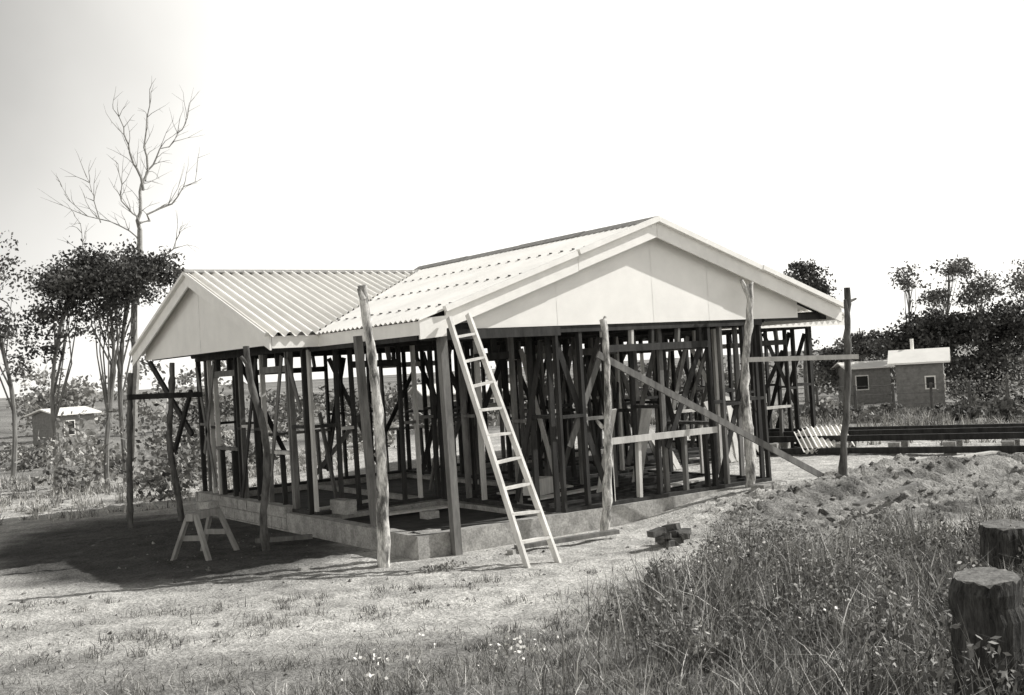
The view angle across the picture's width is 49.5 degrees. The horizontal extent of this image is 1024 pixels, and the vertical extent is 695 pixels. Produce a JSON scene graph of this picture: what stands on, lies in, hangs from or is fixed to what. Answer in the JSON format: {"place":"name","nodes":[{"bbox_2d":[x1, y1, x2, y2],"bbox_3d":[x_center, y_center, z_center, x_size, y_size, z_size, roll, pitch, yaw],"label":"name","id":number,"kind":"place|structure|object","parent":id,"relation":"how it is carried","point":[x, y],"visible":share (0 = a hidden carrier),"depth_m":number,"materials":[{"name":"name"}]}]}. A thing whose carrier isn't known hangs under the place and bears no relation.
{"place":"outdoors","nodes":[
{"label":"outdoors","id":0,"kind":"place"},
{"bbox_2d":[32,412,95,448],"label":"walls","id":1,"kind":"structure","parent":0,"point":[41,422],"depth_m":67.20,"materials":[{"name":"grey brick"}]},
{"bbox_2d":[24,406,101,416],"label":"roof","id":2,"kind":"structure","parent":1,"relation":"on","point":[74,410],"depth_m":67.47,"materials":[{"name":"metal"}]},
{"bbox_2d":[64,420,75,435],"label":"windows","id":3,"kind":"structure","parent":1,"relation":"attached to","point":[71,432],"depth_m":66.70,"materials":[{"name":"white wood"}]},
{"bbox_2d":[298,566,308,570],"bbox_3d":[-2.460,2.612,13.131,0.060,0.048,0.120,-4,-1,44],"label":"concrete block","id":4,"kind":"object","parent":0,"point":[302,568],"depth_m":13.10,"materials":[{"name":"grey concrete"}]},
{"bbox_2d":[411,391,510,429],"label":"walls","id":5,"kind":"structure","parent":0,"point":[420,402],"depth_m":64.55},
{"bbox_2d":[408,380,509,395],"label":"roof","id":6,"kind":"structure","parent":5,"relation":"on","point":[419,388],"depth_m":64.60,"materials":[{"name":"metal"}]},
{"bbox_2d":[454,398,494,415],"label":"windows","id":7,"kind":"structure","parent":5,"relation":"attached to","point":[491,400],"depth_m":64.36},
{"bbox_2d":[0,343,1023,694],"bbox_3d":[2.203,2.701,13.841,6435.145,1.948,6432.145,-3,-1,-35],"label":"ground","id":8,"kind":"structure","parent":0,"point":[44,559],"depth_m":12.54,"materials":[{"name":"soil"}]},
{"bbox_2d":[0,230,51,477],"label":"gum tree","id":9,"kind":"object","parent":8,"relation":"on","point":[5,328],"visible":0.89,"depth_m":30.05,"materials":[{"name":"black plant"}]},
{"bbox_2d":[13,234,185,490],"bbox_3d":[-9.622,0.429,26.193,3.868,6.150,4.414,-3,-1,-35],"label":"gum tree","id":10,"kind":"object","parent":8,"relation":"on","point":[88,277],"visible":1,"depth_m":25.82,"materials":[{"name":"black plant"}]},
{"bbox_2d":[39,80,209,478],"bbox_3d":[-9.105,-1.671,26.863,4.483,10.120,1.636,-3,-1,-40],"label":"dead tree","id":11,"kind":"object","parent":8,"relation":"on","point":[136,371],"visible":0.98,"depth_m":26.97,"materials":[{"name":"grey wood"}]},
{"bbox_2d":[126,373,133,527],"bbox_3d":[-6.306,1.759,18.366,0.235,2.687,0.119,-3,-1,-12],"label":"scaffold pole","id":12,"kind":"object","parent":8,"relation":"on","point":[129,468],"visible":0.95,"depth_m":18.33,"materials":[{"name":"wood"}]},
{"bbox_2d":[127,392,202,399],"bbox_3d":[-5.833,0.812,18.714,1.284,0.120,0.060,-3,-1,-38],"label":"scaffold rail","id":13,"kind":"object","parent":12,"relation":"attached to","point":[162,395],"visible":1,"depth_m":18.66,"materials":[{"name":"wood"}]},
{"bbox_2d":[164,363,184,520],"bbox_3d":[-5.729,1.667,18.779,0.273,2.825,0.179,-3,-1,-35],"label":"scaffold pole","id":14,"kind":"object","parent":8,"relation":"on","point":[171,450],"visible":0.98,"depth_m":18.73,"materials":[{"name":"wood"}]},
{"bbox_2d":[174,389,192,450],"bbox_3d":[-5.663,1.246,19.155,0.586,1.032,0.050,-1,-3,-70],"label":"scaffold brace","id":15,"kind":"object","parent":14,"relation":"attached to","point":[182,423],"visible":1,"depth_m":19.11,"materials":[{"name":"wood"}]},
{"bbox_2d":[170,500,239,560],"bbox_3d":[-4.090,2.424,14.782,0.580,0.717,0.832,-4,-1,15],"label":"sawhorse","id":16,"kind":"object","parent":8,"relation":"on","point":[210,509],"visible":0.98,"depth_m":14.70,"materials":[{"name":"wood"}]},
{"bbox_2d":[240,346,270,550],"bbox_3d":[-3.386,1.421,14.878,0.333,2.900,0.184,-3,-1,6],"label":"scaffold pole","id":17,"kind":"object","parent":8,"relation":"on","point":[264,496],"visible":0.97,"depth_m":14.83,"materials":[{"name":"grey wood"}]},
{"bbox_2d":[255,534,312,543],"bbox_3d":[-3.156,2.646,15.390,0.778,0.080,0.080,-3,-1,-20],"label":"loose plank","id":18,"kind":"object","parent":8,"relation":"on","point":[290,538],"visible":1,"depth_m":15.38,"materials":[{"name":"grey wood"}]},
{"bbox_2d":[357,285,390,567],"bbox_3d":[-1.613,0.996,13.167,0.240,3.496,0.194,-4,-1,14],"label":"scaffold pole","id":19,"kind":"object","parent":8,"relation":"on","point":[383,531],"visible":0.97,"depth_m":13.11,"materials":[{"name":"grey wood"}]},
{"bbox_2d":[129,216,843,559],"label":"house under construction","id":20,"kind":"structure","parent":8,"relation":"on","point":[657,283],"depth_m":16.68,"materials":[{"name":"wood"}]},
{"bbox_2d":[603,426,717,444],"bbox_3d":[2.134,1.249,15.770,2.150,0.090,0.040,-3,-1,-35],"label":"sill rail","id":21,"kind":"object","parent":20,"relation":"attached to","point":[656,436],"visible":0.79,"depth_m":15.76,"materials":[{"name":"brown wood"}]},
{"bbox_2d":[446,312,561,567],"bbox_3d":[-0.119,1.036,13.111,0.458,2.996,1.384,-3,-1,-38],"label":"ladder","id":22,"kind":"object","parent":8,"relation":"on","point":[519,457],"visible":0.96,"depth_m":13.04,"materials":[{"name":"white wood"}]},
{"bbox_2d":[0,359,1023,510],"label":"scrub bushes","id":23,"kind":"object","parent":8,"relation":"on","point":[188,462],"visible":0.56,"depth_m":27.22,"materials":[{"name":"grey plant"}]},
{"bbox_2d":[6,328,1023,435],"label":"distant trees","id":24,"kind":"object","parent":8,"relation":"on","point":[75,392],"visible":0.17,"depth_m":80.92,"materials":[{"name":"black plant"}]},
{"bbox_2d":[7,454,1023,690],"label":"clods and pebbles","id":25,"kind":"object","parent":8,"relation":"on","point":[747,504],"visible":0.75,"depth_m":14.89,"materials":[{"name":"soil"}]},
{"bbox_2d":[514,529,619,549],"bbox_3d":[0.699,2.393,13.883,1.464,0.070,0.100,-3,-1,-27],"label":"loose plank","id":26,"kind":"object","parent":8,"relation":"on","point":[574,538],"visible":0.86,"depth_m":13.88,"materials":[{"name":"grey wood"}]},
{"bbox_2d":[596,316,612,530],"bbox_3d":[1.190,1.096,14.554,0.307,3.019,0.197,-3,-1,-1],"label":"scaffold pole","id":27,"kind":"object","parent":8,"relation":"on","point":[607,498],"visible":0.91,"depth_m":14.53,"materials":[{"name":"grey wood"}]},
{"bbox_2d":[596,351,823,477],"bbox_3d":[2.920,1.026,15.636,4.241,2.131,0.030,-3,-1,-34],"label":"diagonal brace plank","id":28,"kind":"object","parent":27,"relation":"attached to","point":[631,372],"visible":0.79,"depth_m":15.50,"materials":[{"name":"grey wood"}]},
{"bbox_2d":[341,539,981,686],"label":"wildflowers","id":29,"kind":"object","parent":8,"relation":"on","point":[495,655],"visible":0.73,"depth_m":7.50,"materials":[{"name":"white plant"}]},
{"bbox_2d":[647,522,691,546],"bbox_3d":[1.848,2.256,13.396,0.665,0.241,0.459,-3,-1,-35],"label":"brick pile","id":30,"kind":"object","parent":8,"relation":"on","point":[676,532],"visible":0.94,"depth_m":13.28,"materials":[{"name":"grey brick"}]},
{"bbox_2d":[740,279,755,487],"bbox_3d":[3.520,0.604,16.488,0.325,3.238,0.207,-4,-1,10],"label":"scaffold pole","id":31,"kind":"object","parent":8,"relation":"on","point":[750,468],"visible":0.92,"depth_m":16.46,"materials":[{"name":"grey wood"}]},
{"bbox_2d":[751,482,773,491],"bbox_3d":[3.637,2.046,16.076,0.200,0.160,0.400,-4,-1,38],"label":"concrete block","id":32,"kind":"object","parent":8,"relation":"on","point":[762,485],"depth_m":15.96,"materials":[{"name":"grey concrete"}]},
{"bbox_2d":[782,258,841,409],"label":"gum tree","id":33,"kind":"object","parent":8,"relation":"on","point":[808,275],"visible":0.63,"depth_m":45.79,"materials":[{"name":"black plant"}]},
{"bbox_2d":[794,424,855,453],"bbox_3d":[5.914,1.734,21.072,0.966,0.474,0.775,-3,-1,1],"label":"corrugated sheet stack","id":34,"kind":"object","parent":8,"relation":"on","point":[816,442],"visible":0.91,"depth_m":21.10,"materials":[{"name":"metal"}]},
{"bbox_2d":[790,328,887,394],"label":"dense bush tree","id":35,"kind":"object","parent":8,"relation":"on","point":[859,344],"visible":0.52,"depth_m":71.33,"materials":[{"name":"black plant"}]},
{"bbox_2d":[838,287,856,476],"bbox_3d":[4.965,0.622,16.408,0.491,3.013,0.170,-3,-1,-6],"label":"scaffold pole","id":36,"kind":"object","parent":8,"relation":"on","point":[842,465],"visible":0.94,"depth_m":16.37,"materials":[{"name":"wood"}]},
{"bbox_2d":[748,354,858,361],"bbox_3d":[4.274,0.156,16.314,1.633,0.120,0.040,-3,-1,-2],"label":"scaffold rail","id":37,"kind":"object","parent":36,"relation":"attached to","point":[802,358],"visible":1,"depth_m":16.29,"materials":[{"name":"wood"}]},
{"bbox_2d":[837,366,891,403],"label":"walls","id":38,"kind":"structure","parent":8,"relation":"on","point":[878,377],"depth_m":68.77,"materials":[{"name":"grey brick"}]},
{"bbox_2d":[855,375,868,390],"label":"windows","id":39,"kind":"structure","parent":38,"relation":"attached to","point":[861,380],"depth_m":68.69,"materials":[{"name":"white wood"}]},
{"bbox_2d":[831,360,894,369],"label":"roof","id":40,"kind":"structure","parent":38,"relation":"on","point":[869,364],"depth_m":69.14,"materials":[{"name":"metal"}]},
{"bbox_2d":[852,483,919,505],"bbox_3d":[5.048,1.965,14.929,0.100,0.030,2.184,-4,-1,39],"label":"loose plank","id":41,"kind":"object","parent":8,"relation":"on","point":[885,494],"visible":1,"depth_m":14.79,"materials":[{"name":"grey wood"}]},
{"bbox_2d":[756,423,1023,456],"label":"timber stack","id":42,"kind":"object","parent":8,"relation":"on","point":[899,438],"visible":0.68,"depth_m":20.19,"materials":[{"name":"brown wood"}]},
{"bbox_2d":[777,380,1023,415],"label":"post fence","id":43,"kind":"object","parent":8,"relation":"on","point":[969,391],"visible":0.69,"depth_m":37.95,"materials":[{"name":"grey wood"}]},
{"bbox_2d":[887,339,950,410],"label":"garden shed","id":44,"kind":"structure","parent":8,"relation":"on","point":[924,368],"depth_m":51.21,"materials":[{"name":"brick"}]},
{"bbox_2d":[925,374,946,391],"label":"windows","id":45,"kind":"structure","parent":44,"relation":"in","point":[928,379],"depth_m":50.94,"materials":[{"name":"white wood"}]},
{"bbox_2d":[864,291,1023,403],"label":"dense bush tree","id":46,"kind":"object","parent":8,"relation":"on","point":[953,330],"visible":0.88,"depth_m":61.13,"materials":[{"name":"black plant"}]},
{"bbox_2d":[887,254,1023,395],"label":"gum tree","id":47,"kind":"object","parent":8,"relation":"on","point":[958,267],"visible":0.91,"depth_m":69.86,"materials":[{"name":"black plant"}]},
{"bbox_2d":[953,451,997,457],"bbox_3d":[6.806,1.823,17.904,3.011,0.050,0.160,-3,-1,-30],"label":"loose plank","id":48,"kind":"object","parent":8,"relation":"on","point":[979,453],"visible":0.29,"depth_m":18.39,"materials":[{"name":"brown wood"}]},
{"bbox_2d":[948,567,1023,694],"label":"tree stump","id":49,"kind":"object","parent":8,"relation":"on","point":[991,597],"visible":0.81,"depth_m":5.22,"materials":[{"name":"black wood"}]},
{"bbox_2d":[979,519,1023,574],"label":"tree stump","id":50,"kind":"object","parent":8,"relation":"on","point":[999,536],"visible":0.62,"depth_m":8.69,"materials":[{"name":"black wood"}]},
{"bbox_2d":[0,403,1023,694],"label":"grass","id":51,"kind":"structure","parent":0,"point":[662,589],"depth_m":8.20,"materials":[{"name":"plant"}]},
{"bbox_2d":[0,0,1023,397],"label":"sky","id":52,"kind":"structure","parent":0,"point":[860,139],"materials":[{"name":"white"}]},
{"bbox_2d":[507,548,518,554],"bbox_3d":[0.011,2.484,13.520,0.080,0.064,0.160,-4,-1,26],"label":"concrete block","id":53,"kind":"object","parent":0,"point":[512,551],"depth_m":13.46,"materials":[{"name":"white concrete"}]}
]}

